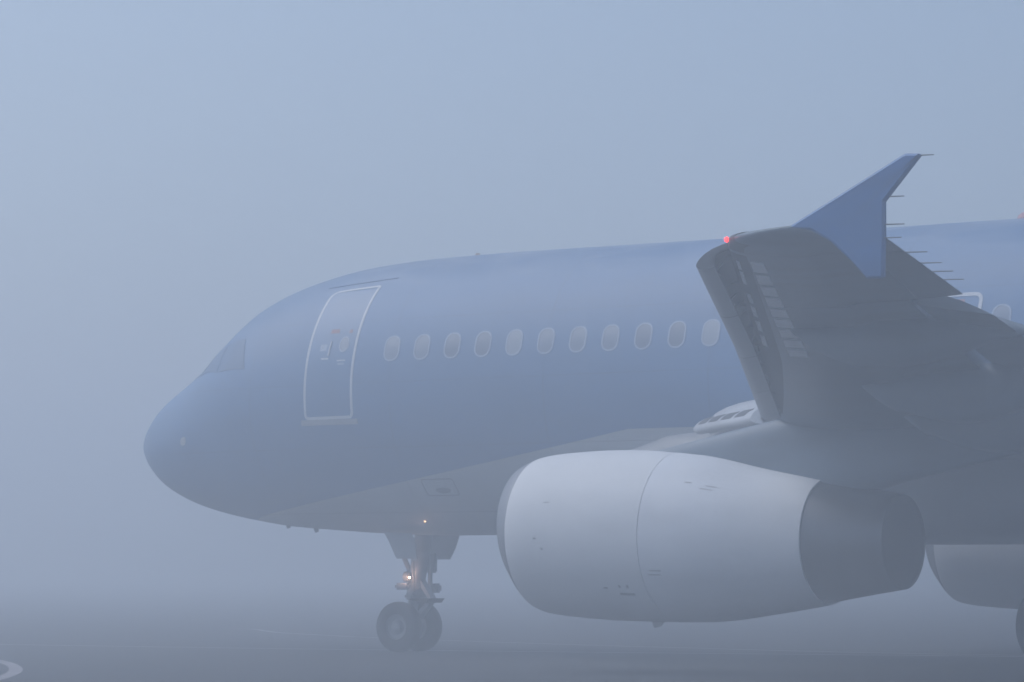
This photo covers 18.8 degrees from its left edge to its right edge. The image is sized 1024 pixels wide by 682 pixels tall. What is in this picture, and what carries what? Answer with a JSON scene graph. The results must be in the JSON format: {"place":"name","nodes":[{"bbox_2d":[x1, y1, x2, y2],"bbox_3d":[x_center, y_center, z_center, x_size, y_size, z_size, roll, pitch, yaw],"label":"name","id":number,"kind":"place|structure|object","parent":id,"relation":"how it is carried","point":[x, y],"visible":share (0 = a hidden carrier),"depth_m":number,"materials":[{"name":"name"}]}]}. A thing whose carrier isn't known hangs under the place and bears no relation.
{"place":"outdoors","nodes":[
{"label":"outdoors","id":0,"kind":"place"},
{"bbox_2d":[0,568,1023,681],"bbox_3d":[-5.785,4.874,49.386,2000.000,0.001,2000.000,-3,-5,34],"label":"ground","id":1,"kind":"structure","parent":0,"point":[170,618],"depth_m":56.42,"materials":[{"name":"grey asphalt"}]},
{"bbox_2d":[0,660,22,679],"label":"taxiway curve marking","id":2,"kind":"object","parent":1,"relation":"on","point":[15,669],"visible":1,"depth_m":38.40,"materials":[{"name":"paint"}]},
{"bbox_2d":[2,644,1023,656],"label":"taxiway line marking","id":3,"kind":"object","parent":1,"relation":"on","point":[512,651],"visible":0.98,"depth_m":46.44,"materials":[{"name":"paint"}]},
{"bbox_2d":[143,154,1023,653],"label":"passenger jet","id":4,"kind":"object","parent":1,"relation":"on","point":[821,406],"visible":1,"depth_m":39.77,"materials":[{"name":"paint"}]},
{"bbox_2d":[195,357,214,379],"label":"cockpit window","id":5,"kind":"structure","parent":4,"relation":"in","point":[202,373],"depth_m":47.51,"materials":[{"name":"grey glass"}]},
{"bbox_2d":[203,347,226,374],"bbox_3d":[-4.484,0.298,47.176,0.270,0.421,0.558,2,-5,-25],"label":"cockpit window","id":6,"kind":"structure","parent":4,"relation":"in","point":[214,365],"depth_m":47.12,"materials":[{"name":"grey glass"}]},
{"bbox_2d":[219,339,245,371],"bbox_3d":[-4.168,0.218,46.705,0.265,0.509,0.738,3,-5,-38],"label":"cockpit window","id":7,"kind":"structure","parent":4,"relation":"in","point":[233,358],"depth_m":46.69,"materials":[{"name":"grey glass"}]},
{"bbox_2d":[301,285,380,425],"bbox_3d":[-2.487,0.211,45.518,1.051,2.077,0.748,-3,-5,34],"label":"door","id":8,"kind":"structure","parent":4,"relation":"in","point":[328,375],"depth_m":45.32,"materials":[{"name":"paint"}]},
{"bbox_2d":[383,335,400,360],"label":"window","id":9,"kind":"structure","parent":4,"relation":"in","point":[392,344],"depth_m":44.66,"materials":[{"name":"grey glass"}]},
{"bbox_2d":[413,334,430,359],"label":"window","id":10,"kind":"structure","parent":4,"relation":"in","point":[421,346],"depth_m":44.35,"materials":[{"name":"grey glass"}]},
{"bbox_2d":[443,332,460,357],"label":"window","id":11,"kind":"structure","parent":4,"relation":"in","point":[452,343],"depth_m":44.05,"materials":[{"name":"grey glass"}]},
{"bbox_2d":[474,331,491,356],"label":"window","id":12,"kind":"structure","parent":4,"relation":"in","point":[483,340],"depth_m":43.75,"materials":[{"name":"grey glass"}]},
{"bbox_2d":[505,329,522,355],"bbox_3d":[0.037,0.019,43.462,0.278,0.380,0.121,-3,-5,34],"label":"window","id":13,"kind":"structure","parent":4,"relation":"in","point":[514,340],"depth_m":43.45,"materials":[{"name":"grey glass"}]},
{"bbox_2d":[537,327,554,353],"bbox_3d":[0.478,-0.003,43.163,0.278,0.380,0.121,-3,-5,34],"label":"window","id":14,"kind":"structure","parent":4,"relation":"in","point":[545,342],"depth_m":43.16,"materials":[{"name":"grey glass"}]},
{"bbox_2d":[569,326,586,352],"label":"window","id":15,"kind":"structure","parent":4,"relation":"in","point":[577,340],"depth_m":42.85,"materials":[{"name":"grey glass"}]},
{"bbox_2d":[601,324,619,350],"bbox_3d":[1.359,-0.046,42.563,0.278,0.379,0.122,-3,-5,34],"label":"window","id":16,"kind":"structure","parent":4,"relation":"in","point":[610,335],"depth_m":42.55,"materials":[{"name":"grey glass"}]},
{"bbox_2d":[634,322,652,349],"bbox_3d":[1.800,-0.068,42.263,0.278,0.379,0.122,-3,-5,34],"label":"window","id":17,"kind":"structure","parent":4,"relation":"in","point":[643,333],"depth_m":42.25,"materials":[{"name":"grey glass"}]},
{"bbox_2d":[667,321,686,347],"bbox_3d":[2.241,-0.090,41.963,0.278,0.379,0.122,-3,-5,34],"label":"window","id":18,"kind":"structure","parent":4,"relation":"in","point":[677,330],"depth_m":41.95,"materials":[{"name":"grey glass"}]},
{"bbox_2d":[701,319,720,345],"bbox_3d":[2.681,-0.111,41.663,0.278,0.379,0.122,-3,-5,34],"label":"window","id":19,"kind":"structure","parent":4,"relation":"in","point":[711,328],"depth_m":41.66,"materials":[{"name":"grey glass"}]},
{"bbox_2d":[991,304,1011,320],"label":"window","id":20,"kind":"structure","parent":4,"relation":"in","point":[1004,311],"depth_m":39.28,"materials":[{"name":"grey glass"}]},
{"bbox_2d":[254,629,984,654],"bbox_3d":[2.500,5.004,51.232,3.398,0.001,28.604,4,-5,-40],"label":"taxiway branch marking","id":21,"kind":"object","parent":1,"relation":"on","point":[600,645],"visible":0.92,"depth_m":49.92,"materials":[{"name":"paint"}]},
{"bbox_2d":[0,0,1023,568],"label":"sky","id":22,"kind":"structure","parent":0,"point":[173,172],"materials":[{"name":"blue"}]}
]}

